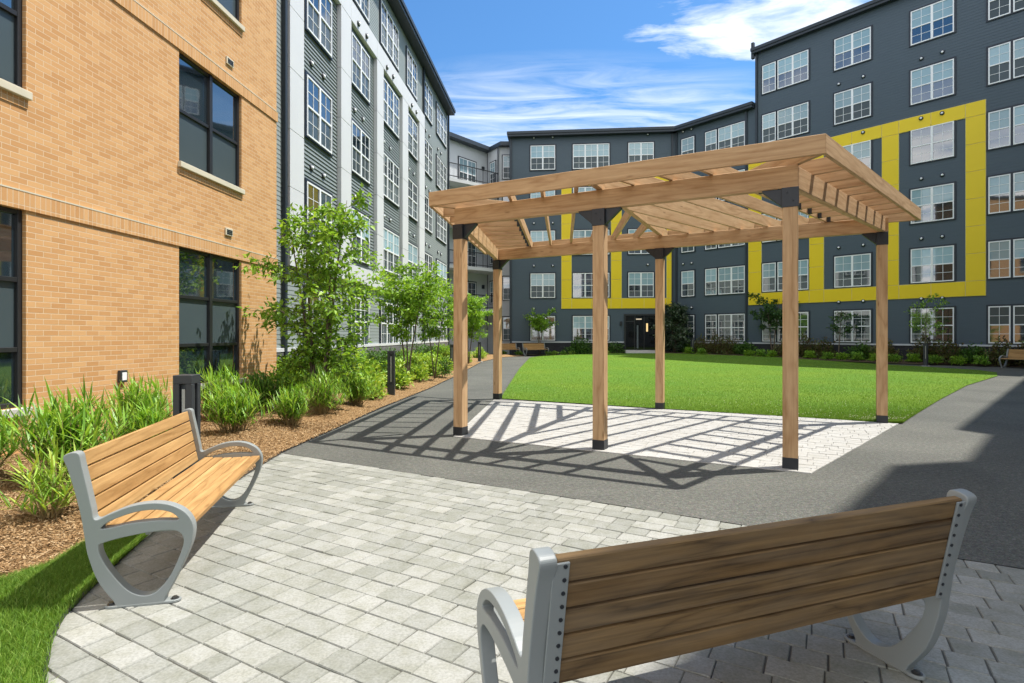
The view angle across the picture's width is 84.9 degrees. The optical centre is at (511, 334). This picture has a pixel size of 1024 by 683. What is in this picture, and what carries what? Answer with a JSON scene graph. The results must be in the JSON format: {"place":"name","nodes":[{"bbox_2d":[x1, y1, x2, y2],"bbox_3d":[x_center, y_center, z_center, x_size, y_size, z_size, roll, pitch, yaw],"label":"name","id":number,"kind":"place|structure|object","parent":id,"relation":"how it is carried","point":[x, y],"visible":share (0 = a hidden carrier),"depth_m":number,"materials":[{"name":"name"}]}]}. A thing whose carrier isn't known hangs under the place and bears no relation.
{"place":"outdoors","nodes":[
{"label":"outdoors","id":0,"kind":"place"},
{"bbox_2d":[0,354,519,576],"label":"mulch bed","id":1,"kind":"object","parent":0,"point":[397,397],"visible":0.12,"depth_m":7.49,"materials":[{"name":"brown wood"}]},
{"bbox_2d":[0,404,21,466],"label":"strappy perennial","id":2,"kind":"object","parent":1,"relation":"on","point":[3,438],"visible":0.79,"depth_m":5.42,"materials":[{"name":"green plant"}]},
{"bbox_2d":[0,434,87,519],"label":"strappy perennial","id":3,"kind":"object","parent":1,"relation":"on","point":[42,493],"visible":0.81,"depth_m":4.28,"materials":[{"name":"green plant"}]},
{"bbox_2d":[0,374,136,479],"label":"strappy perennial","id":4,"kind":"object","parent":1,"relation":"on","point":[82,428],"visible":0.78,"depth_m":5.30,"materials":[{"name":"green plant"}]},
{"bbox_2d":[93,373,172,430],"bbox_3d":[-4.736,0.911,7.170,1.207,0.964,1.056,0,0,39],"label":"strappy perennial","id":5,"kind":"object","parent":1,"relation":"on","point":[133,394],"visible":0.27,"depth_m":6.98,"materials":[{"name":"green plant"}]},
{"bbox_2d":[101,390,172,449],"bbox_3d":[-4.181,1.003,6.419,0.974,0.776,1.019,0,0,-32],"label":"strappy perennial","id":6,"kind":"object","parent":1,"relation":"on","point":[153,415],"visible":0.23,"depth_m":6.25,"materials":[{"name":"green plant"}]},
{"bbox_2d":[173,374,200,478],"bbox_3d":[-3.030,0.945,5.220,0.339,1.150,0.339,0,0,-4],"label":"bollard light","id":7,"kind":"object","parent":1,"relation":"on","point":[186,391],"visible":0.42,"depth_m":5.15,"materials":[{"name":"paint"}]},
{"bbox_2d":[195,362,251,420],"bbox_3d":[-4.774,0.915,9.145,1.140,1.004,1.157,0,0,0],"label":"strappy perennial","id":8,"kind":"object","parent":1,"relation":"on","point":[212,378],"visible":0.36,"depth_m":9.02,"materials":[{"name":"green plant"}]},
{"bbox_2d":[201,379,277,432],"bbox_3d":[-3.913,1.001,7.980,1.068,0.802,1.055,0,0,38],"label":"strappy perennial","id":9,"kind":"object","parent":1,"relation":"on","point":[234,409],"visible":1,"depth_m":7.94,"materials":[{"name":"green plant"}]},
{"bbox_2d":[245,369,288,412],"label":"strappy perennial","id":10,"kind":"object","parent":1,"relation":"on","point":[266,385],"visible":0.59,"depth_m":9.93,"materials":[{"name":"green plant"}]},
{"bbox_2d":[242,364,309,401],"bbox_3d":[-4.725,1.017,11.274,1.321,0.857,1.210,0,0,-15],"label":"shrub","id":11,"kind":"object","parent":1,"relation":"on","point":[278,377],"visible":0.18,"depth_m":11.18,"materials":[{"name":"green plant"}]},
{"bbox_2d":[263,380,311,425],"bbox_3d":[-3.531,1.070,8.896,0.843,0.729,0.790,0,0,0],"label":"strappy perennial","id":12,"kind":"object","parent":1,"relation":"on","point":[292,407],"visible":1,"depth_m":8.82,"materials":[{"name":"green plant"}]},
{"bbox_2d":[234,182,393,405],"bbox_3d":[-3.829,-0.748,10.861,3.144,4.386,2.799,0,0,0],"label":"serviceberry tree","id":13,"kind":"object","parent":1,"relation":"on","point":[323,275],"visible":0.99,"depth_m":10.63,"materials":[{"name":"green plant"}]},
{"bbox_2d":[297,366,350,414],"bbox_3d":[-3.369,0.987,10.040,1.052,0.889,0.919,0,0,0],"label":"strappy perennial","id":14,"kind":"object","parent":1,"relation":"on","point":[322,400],"visible":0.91,"depth_m":10.03,"materials":[{"name":"green plant"}]},
{"bbox_2d":[334,365,382,406],"bbox_3d":[-3.155,1.023,11.436,1.050,0.892,1.010,0,0,0],"label":"strappy perennial","id":15,"kind":"object","parent":1,"relation":"on","point":[356,391],"visible":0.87,"depth_m":11.41,"materials":[{"name":"green plant"}]},
{"bbox_2d":[387,351,394,394],"bbox_3d":[-2.900,0.955,13.450,0.339,1.150,0.339,0,0,-6],"label":"bollard light","id":16,"kind":"object","parent":1,"relation":"on","point":[391,372],"visible":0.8,"depth_m":13.37,"materials":[{"name":"paint"}]},
{"bbox_2d":[383,357,415,388],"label":"perennial","id":17,"kind":"object","parent":1,"relation":"on","point":[400,376],"visible":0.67,"depth_m":15.04,"materials":[{"name":"green plant"}]},
{"bbox_2d":[361,254,452,375],"bbox_3d":[-3.046,-0.429,16.544,2.619,3.705,2.578,0,0,0],"label":"young street tree","id":18,"kind":"object","parent":1,"relation":"on","point":[411,298],"visible":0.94,"depth_m":16.26,"materials":[{"name":"green plant"}]},
{"bbox_2d":[399,272,453,378],"bbox_3d":[-2.550,-0.282,18.072,2.267,3.409,1.487,0,0,-18],"label":"young street tree","id":19,"kind":"object","parent":1,"relation":"on","point":[432,333],"visible":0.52,"depth_m":18.06,"materials":[{"name":"green plant"}]},
{"bbox_2d":[446,293,492,363],"bbox_3d":[-2.286,-0.336,27.708,2.600,3.519,2.761,0,0,-16],"label":"young street tree","id":20,"kind":"object","parent":1,"relation":"on","point":[474,314],"visible":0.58,"depth_m":27.48,"materials":[{"name":"green plant"}]},
{"bbox_2d":[277,0,455,369],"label":"grey siding building","id":21,"kind":"structure","parent":0,"point":[363,97],"depth_m":21.70,"materials":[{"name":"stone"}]},
{"bbox_2d":[304,177,332,248],"bbox_3d":[-6.019,-3.682,17.509,0.084,1.946,1.968,0,0,5],"label":"window","id":22,"kind":"structure","parent":21,"relation":"in","point":[313,193],"depth_m":17.15,"materials":[{"name":"glass"}]},
{"bbox_2d":[304,70,332,156],"bbox_3d":[-6.019,-6.852,17.509,0.084,1.946,1.968,0,0,5],"label":"window","id":23,"kind":"structure","parent":21,"relation":"in","point":[318,104],"depth_m":17.38,"materials":[{"name":"glass"}]},
{"bbox_2d":[304,0,332,60],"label":"window","id":24,"kind":"structure","parent":21,"relation":"in","point":[318,14],"depth_m":17.61,"materials":[{"name":"white plastic"}]},
{"bbox_2d":[349,295,369,344],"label":"window","id":25,"kind":"structure","parent":21,"relation":"in","point":[364,312],"depth_m":21.31,"materials":[{"name":"white plastic"}]},
{"bbox_2d":[351,206,369,265],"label":"window","id":26,"kind":"structure","parent":21,"relation":"in","point":[360,239],"depth_m":21.20,"materials":[{"name":"glass"}]},
{"bbox_2d":[351,117,369,185],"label":"window","id":27,"kind":"structure","parent":21,"relation":"in","point":[360,140],"depth_m":21.03,"materials":[{"name":"white glass"}]},
{"bbox_2d":[351,29,369,105],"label":"window","id":28,"kind":"structure","parent":21,"relation":"in","point":[360,59],"depth_m":21.03,"materials":[{"name":"white plastic"}]},
{"bbox_2d":[379,300,398,343],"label":"window","id":29,"kind":"structure","parent":21,"relation":"in","point":[384,335],"depth_m":24.15,"materials":[{"name":"white plastic"}]},
{"bbox_2d":[379,0,398,72],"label":"window","id":30,"kind":"structure","parent":21,"relation":"in","point":[388,30],"depth_m":24.57,"materials":[{"name":"white plastic"}]},
{"bbox_2d":[383,226,398,276],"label":"window","id":31,"kind":"structure","parent":21,"relation":"in","point":[391,239],"depth_m":24.78,"materials":[{"name":"glass"}]},
{"bbox_2d":[384,152,398,208],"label":"window","id":32,"kind":"structure","parent":21,"relation":"in","point":[391,169],"depth_m":24.89,"materials":[{"name":"white glass"}]},
{"bbox_2d":[384,77,398,140],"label":"window","id":33,"kind":"structure","parent":21,"relation":"in","point":[391,100],"depth_m":24.89,"materials":[{"name":"glass"}]},
{"bbox_2d":[406,45,416,101],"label":"window","id":34,"kind":"structure","parent":21,"relation":"in","point":[411,66],"depth_m":28.28,"materials":[{"name":"white plastic"}]},
{"bbox_2d":[408,176,417,222],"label":"window","id":35,"kind":"structure","parent":21,"relation":"in","point":[412,187],"depth_m":28.32,"materials":[{"name":"white glass"}]},
{"bbox_2d":[408,112,417,162],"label":"window","id":36,"kind":"structure","parent":21,"relation":"in","point":[412,126],"depth_m":28.33,"materials":[{"name":"white glass"}]},
{"bbox_2d":[436,153,446,190],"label":"window","id":37,"kind":"structure","parent":21,"relation":"in","point":[441,171],"depth_m":35.09,"materials":[{"name":"white glass"}]},
{"bbox_2d":[436,101,446,148],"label":"window","id":38,"kind":"structure","parent":21,"relation":"in","point":[441,122],"depth_m":35.30,"materials":[{"name":"glass"}]},
{"bbox_2d":[450,132,508,353],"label":"balcony building","id":39,"kind":"structure","parent":0,"point":[473,163],"depth_m":43.96,"materials":[{"name":"paint"}]},
{"bbox_2d":[46,453,1023,682],"bbox_3d":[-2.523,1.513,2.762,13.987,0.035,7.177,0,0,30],"label":"paver patio","id":40,"kind":"structure","parent":0,"point":[302,509],"depth_m":3.16,"materials":[{"name":"grey concrete"}]},
{"bbox_2d":[63,408,262,608],"bbox_3d":[-2.318,1.070,4.005,0.640,0.872,1.898,0,0,-13],"label":"park bench","id":41,"kind":"object","parent":40,"relation":"on","point":[184,502],"visible":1,"depth_m":3.47,"materials":[{"name":"wood"}]},
{"bbox_2d":[477,489,976,682],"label":"park bench","id":42,"kind":"object","parent":40,"relation":"on","point":[574,615],"visible":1,"depth_m":1.93,"materials":[{"name":"wood"}]},
{"bbox_2d":[521,352,624,354],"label":"planting bed","id":43,"kind":"object","parent":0,"point":[556,354],"visible":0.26,"depth_m":41.33,"materials":[{"name":"soil"}]},
{"bbox_2d":[523,307,558,353],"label":"canopy tree","id":44,"kind":"object","parent":43,"relation":"on","point":[534,322],"visible":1,"depth_m":40.66,"materials":[{"name":"green plant"}]},
{"bbox_2d":[404,0,870,146],"label":"sky","id":45,"kind":"structure","parent":0,"point":[503,66],"materials":[{"name":"blue"}]},
{"bbox_2d":[283,355,1023,568],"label":"asphalt path","id":46,"kind":"structure","parent":0,"point":[970,437],"depth_m":6.38,"materials":[{"name":"grey asphalt"}]},
{"bbox_2d":[454,401,898,473],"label":"pergola paving","id":47,"kind":"structure","parent":0,"point":[651,433],"depth_m":8.46,"materials":[{"name":"white concrete"}]},
{"bbox_2d":[429,134,920,469],"bbox_3d":[1.964,-0.365,9.535,8.905,3.701,5.400,0,0,28],"label":"pergola","id":48,"kind":"object","parent":47,"relation":"on","point":[838,189],"visible":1,"depth_m":7.77,"materials":[{"name":"brown wood"}]},
{"bbox_2d":[502,353,996,422],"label":"lawn","id":49,"kind":"structure","parent":0,"point":[758,366],"depth_m":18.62,"materials":[{"name":"plant"}]},
{"bbox_2d":[665,351,1023,366],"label":"facade planting bed","id":50,"kind":"object","parent":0,"point":[899,361],"visible":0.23,"depth_m":29.80,"materials":[{"name":"soil"}]},
{"bbox_2d":[650,301,693,351],"bbox_3d":[11.469,-0.526,39.548,3.394,3.805,3.022,0,0,0],"label":"magnolia tree","id":51,"kind":"object","parent":50,"relation":"on","point":[675,310],"visible":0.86,"depth_m":39.20,"materials":[{"name":"green plant"}]},
{"bbox_2d":[747,292,799,349],"bbox_3d":[16.377,-0.680,34.917,3.202,4.070,2.887,0,0,26],"label":"lawn edge tree","id":52,"kind":"object","parent":50,"relation":"on","point":[772,314],"visible":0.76,"depth_m":34.86,"materials":[{"name":"green plant"}]},
{"bbox_2d":[904,293,949,342],"bbox_3d":[20.634,-0.292,27.662,1.889,3.486,1.887,0,0,-27],"label":"lawn edge tree","id":53,"kind":"object","parent":50,"relation":"on","point":[926,317],"visible":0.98,"depth_m":27.49,"materials":[{"name":"green plant"}]},
{"bbox_2d":[932,338,967,363],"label":"shrub","id":54,"kind":"object","parent":50,"relation":"on","point":[945,355],"visible":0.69,"depth_m":27.90,"materials":[{"name":"green plant"}]},
{"bbox_2d":[977,335,1018,366],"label":"shrub","id":55,"kind":"object","parent":50,"relation":"on","point":[996,354],"visible":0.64,"depth_m":26.43,"materials":[{"name":"green plant"}]},
{"bbox_3d":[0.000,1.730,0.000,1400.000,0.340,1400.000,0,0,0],"label":"ground","id":56,"kind":"structure","parent":0,"visible":0},
{"bbox_2d":[0,533,147,682],"bbox_3d":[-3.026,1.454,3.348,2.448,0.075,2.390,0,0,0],"label":"verge grass","id":57,"kind":"structure","parent":56,"relation":"on","point":[69,571],"depth_m":3.08,"materials":[{"name":"green plant"}]},
{"bbox_2d":[0,0,277,455],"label":"tan brick building","id":58,"kind":"structure","parent":56,"relation":"on","point":[138,176],"depth_m":8.18,"materials":[{"name":"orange brick"}]},
{"bbox_2d":[0,206,32,417],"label":"window","id":59,"kind":"structure","parent":58,"relation":"in","point":[10,218],"depth_m":6.45,"materials":[{"name":"black glass"}]},
{"bbox_2d":[0,0,32,108],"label":"window","id":60,"kind":"structure","parent":58,"relation":"in","point":[11,90],"depth_m":6.44,"materials":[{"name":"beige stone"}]},
{"bbox_2d":[178,52,244,199],"bbox_3d":[-5.396,-3.655,10.050,0.185,2.030,1.854,0,0,5],"label":"window","id":61,"kind":"structure","parent":58,"relation":"in","point":[208,109],"depth_m":10.01,"materials":[{"name":"glass"}]},
{"bbox_2d":[179,247,244,388],"bbox_3d":[-5.396,-0.260,10.050,0.185,2.390,1.854,0,0,5],"label":"window","id":62,"kind":"structure","parent":58,"relation":"in","point":[208,283],"depth_m":10.01,"materials":[{"name":"black glass"}]},
{"bbox_2d":[202,0,244,36],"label":"window","id":63,"kind":"structure","parent":58,"relation":"in","point":[228,10],"depth_m":10.57,"materials":[{"name":"beige stone"}]},
{"bbox_2d":[507,126,675,354],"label":"navy apartment building","id":64,"kind":"structure","parent":56,"relation":"on","point":[562,286],"depth_m":41.37,"materials":[{"name":"grey paint"}]},
{"bbox_2d":[529,315,555,340],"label":"window","id":65,"kind":"structure","parent":64,"relation":"in","point":[550,335],"depth_m":41.60,"materials":[{"name":"grey glass"}]},
{"bbox_2d":[529,272,555,298],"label":"window","id":66,"kind":"structure","parent":64,"relation":"in","point":[542,285],"depth_m":41.61,"materials":[{"name":"grey glass"}]},
{"bbox_2d":[529,144,555,170],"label":"window","id":67,"kind":"structure","parent":64,"relation":"in","point":[542,157],"depth_m":41.61,"materials":[{"name":"white glass"}]},
{"bbox_2d":[572,315,609,340],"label":"window","id":68,"kind":"structure","parent":64,"relation":"in","point":[581,324],"depth_m":41.33,"materials":[{"name":"grey glass"}]},
{"bbox_2d":[572,272,609,297],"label":"window","id":69,"kind":"structure","parent":64,"relation":"in","point":[582,282],"depth_m":41.33,"materials":[{"name":"white glass"}]},
{"bbox_2d":[572,142,609,169],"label":"window","id":70,"kind":"structure","parent":64,"relation":"in","point":[584,155],"depth_m":41.30,"materials":[{"name":"white glass"}]},
{"bbox_2d":[624,314,654,349],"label":"entrance door","id":71,"kind":"structure","parent":64,"relation":"in","point":[638,333],"depth_m":41.00,"materials":[{"name":"black glass"}]},
{"bbox_2d":[627,271,654,297],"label":"window","id":72,"kind":"structure","parent":64,"relation":"in","point":[640,284],"depth_m":40.96,"materials":[{"name":"grey glass"}]},
{"bbox_2d":[627,141,654,162],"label":"window","id":73,"kind":"structure","parent":64,"relation":"in","point":[639,150],"depth_m":40.97,"materials":[{"name":"white glass"}]},
{"bbox_2d":[670,0,1023,365],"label":"navy apartment wing","id":74,"kind":"structure","parent":56,"relation":"on","point":[919,103],"depth_m":30.30,"materials":[{"name":"grey paint"}]},
{"bbox_2d":[681,269,695,296],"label":"window","id":75,"kind":"structure","parent":74,"relation":"in","point":[688,277],"depth_m":39.97,"materials":[{"name":"grey glass"}]},
{"bbox_2d":[704,313,717,341],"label":"window","id":76,"kind":"structure","parent":74,"relation":"in","point":[710,320],"depth_m":38.70,"materials":[{"name":"grey glass"}]},
{"bbox_2d":[704,267,717,295],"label":"window","id":77,"kind":"structure","parent":74,"relation":"in","point":[710,274],"depth_m":38.69,"materials":[{"name":"grey glass"}]},
{"bbox_2d":[717,312,744,341],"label":"window","id":78,"kind":"structure","parent":74,"relation":"in","point":[732,324],"depth_m":37.50,"materials":[{"name":"white glass"}]},
{"bbox_2d":[717,264,744,294],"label":"window","id":79,"kind":"structure","parent":74,"relation":"in","point":[731,279],"depth_m":37.50,"materials":[{"name":"grey glass"}]},
{"bbox_2d":[717,120,744,148],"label":"window","id":80,"kind":"structure","parent":74,"relation":"in","point":[730,135],"depth_m":37.50,"materials":[{"name":"glass"}]},
{"bbox_2d":[761,261,775,292],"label":"window","id":81,"kind":"structure","parent":74,"relation":"in","point":[768,269],"depth_m":35.66,"materials":[{"name":"grey glass"}]},
{"bbox_2d":[761,110,775,142],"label":"window","id":82,"kind":"structure","parent":74,"relation":"in","point":[768,120],"depth_m":35.66,"materials":[{"name":"glass"}]},
{"bbox_2d":[761,60,775,95],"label":"window","id":83,"kind":"structure","parent":74,"relation":"in","point":[768,70],"depth_m":35.66,"materials":[{"name":"glass"}]},
{"bbox_2d":[776,310,809,342],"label":"window","id":84,"kind":"structure","parent":74,"relation":"in","point":[803,316],"depth_m":34.11,"materials":[{"name":"white glass"}]},
{"bbox_2d":[776,258,809,291],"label":"window","id":85,"kind":"structure","parent":74,"relation":"in","point":[803,264],"depth_m":34.17,"materials":[{"name":"glass"}]},
{"bbox_2d":[776,100,809,140],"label":"window","id":86,"kind":"structure","parent":74,"relation":"in","point":[794,120],"depth_m":34.48,"materials":[{"name":"glass"}]},
{"bbox_2d":[776,48,809,90],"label":"window","id":87,"kind":"structure","parent":74,"relation":"in","point":[793,69],"depth_m":34.48,"materials":[{"name":"glass"}]},
{"bbox_2d":[833,308,872,342],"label":"window","id":88,"kind":"structure","parent":74,"relation":"in","point":[863,332],"depth_m":31.87,"materials":[{"name":"white glass"}]},
{"bbox_2d":[833,252,872,288],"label":"window","id":89,"kind":"structure","parent":74,"relation":"in","point":[854,270],"depth_m":32.00,"materials":[{"name":"glass"}]},
{"bbox_2d":[833,81,872,126],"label":"window","id":90,"kind":"structure","parent":74,"relation":"in","point":[855,103],"depth_m":32.00,"materials":[{"name":"glass"}]},
{"bbox_2d":[833,24,872,71],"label":"window","id":91,"kind":"structure","parent":74,"relation":"in","point":[854,48],"depth_m":32.00,"materials":[{"name":"glass"}]},
{"bbox_2d":[842,139,872,169],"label":"window","id":92,"kind":"structure","parent":74,"relation":"in","point":[863,151],"depth_m":31.58,"materials":[{"name":"white glass"}]},
{"bbox_2d":[909,306,955,343],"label":"window","id":93,"kind":"structure","parent":74,"relation":"in","point":[947,316],"depth_m":29.10,"materials":[{"name":"white glass"}]},
{"bbox_2d":[909,243,955,283],"bbox_3d":[21.909,-3.682,29.218,0.084,1.946,2.015,0,0,-41],"label":"window","id":94,"kind":"structure","parent":74,"relation":"in","point":[937,263],"depth_m":29.17,"materials":[{"name":"glass"}]},
{"bbox_2d":[909,181,955,224],"bbox_3d":[21.909,-6.852,29.218,0.084,1.946,2.015,0,0,-41],"label":"window","id":95,"kind":"structure","parent":74,"relation":"in","point":[937,202],"depth_m":29.10,"materials":[{"name":"glass"}]},
{"bbox_2d":[909,120,955,165],"bbox_3d":[21.909,-10.022,29.218,0.084,1.946,2.015,0,0,-41],"label":"window","id":96,"kind":"structure","parent":74,"relation":"in","point":[937,142],"depth_m":29.17,"materials":[{"name":"white glass"}]},
{"bbox_2d":[909,56,955,106],"bbox_3d":[21.909,-13.192,29.218,0.084,1.946,2.015,0,0,-41],"label":"window","id":97,"kind":"structure","parent":74,"relation":"in","point":[937,80],"depth_m":29.17,"materials":[{"name":"glass"}]},
{"bbox_2d":[909,0,955,47],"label":"window","id":98,"kind":"structure","parent":74,"relation":"in","point":[937,19],"depth_m":29.17,"materials":[{"name":"glass"}]},
{"bbox_2d":[986,304,1012,344],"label":"window","id":99,"kind":"structure","parent":74,"relation":"in","point":[998,316],"depth_m":27.21,"materials":[{"name":"white glass"}]},
{"bbox_2d":[986,238,1012,279],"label":"window","id":100,"kind":"structure","parent":74,"relation":"in","point":[998,251],"depth_m":27.19,"materials":[{"name":"glass"}]},
{"bbox_2d":[986,172,1012,215],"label":"window","id":101,"kind":"structure","parent":74,"relation":"in","point":[998,186],"depth_m":27.20,"materials":[{"name":"white glass"}]},
{"bbox_2d":[986,105,1012,150],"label":"window","id":102,"kind":"structure","parent":74,"relation":"in","point":[998,121],"depth_m":27.19,"materials":[{"name":"glass"}]},
{"bbox_2d":[986,39,1012,86],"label":"window","id":103,"kind":"structure","parent":74,"relation":"in","point":[998,56],"depth_m":27.19,"materials":[{"name":"white plastic"}]},
{"bbox_2d":[986,0,1012,22],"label":"window","id":104,"kind":"structure","parent":74,"relation":"in","point":[995,9],"depth_m":27.25,"materials":[{"name":"white plastic"}]},
{"bbox_2d":[1011,304,1023,344],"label":"window","id":105,"kind":"structure","parent":74,"relation":"in","point":[1018,309],"depth_m":26.69,"materials":[{"name":"white glass"}]},
{"bbox_2d":[1011,237,1023,277],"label":"window","id":106,"kind":"structure","parent":74,"relation":"in","point":[1018,242],"depth_m":26.67,"materials":[{"name":"glass"}]},
{"bbox_2d":[1011,170,1023,212],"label":"window","id":107,"kind":"structure","parent":74,"relation":"in","point":[1018,176],"depth_m":26.68,"materials":[{"name":"white glass"}]},
{"bbox_2d":[1011,103,1023,146],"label":"window","id":108,"kind":"structure","parent":74,"relation":"in","point":[1018,110],"depth_m":26.67,"materials":[{"name":"glass"}]},
{"bbox_2d":[1011,36,1023,79],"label":"window","id":109,"kind":"structure","parent":74,"relation":"in","point":[1018,43],"depth_m":26.67,"materials":[{"name":"white plastic"}]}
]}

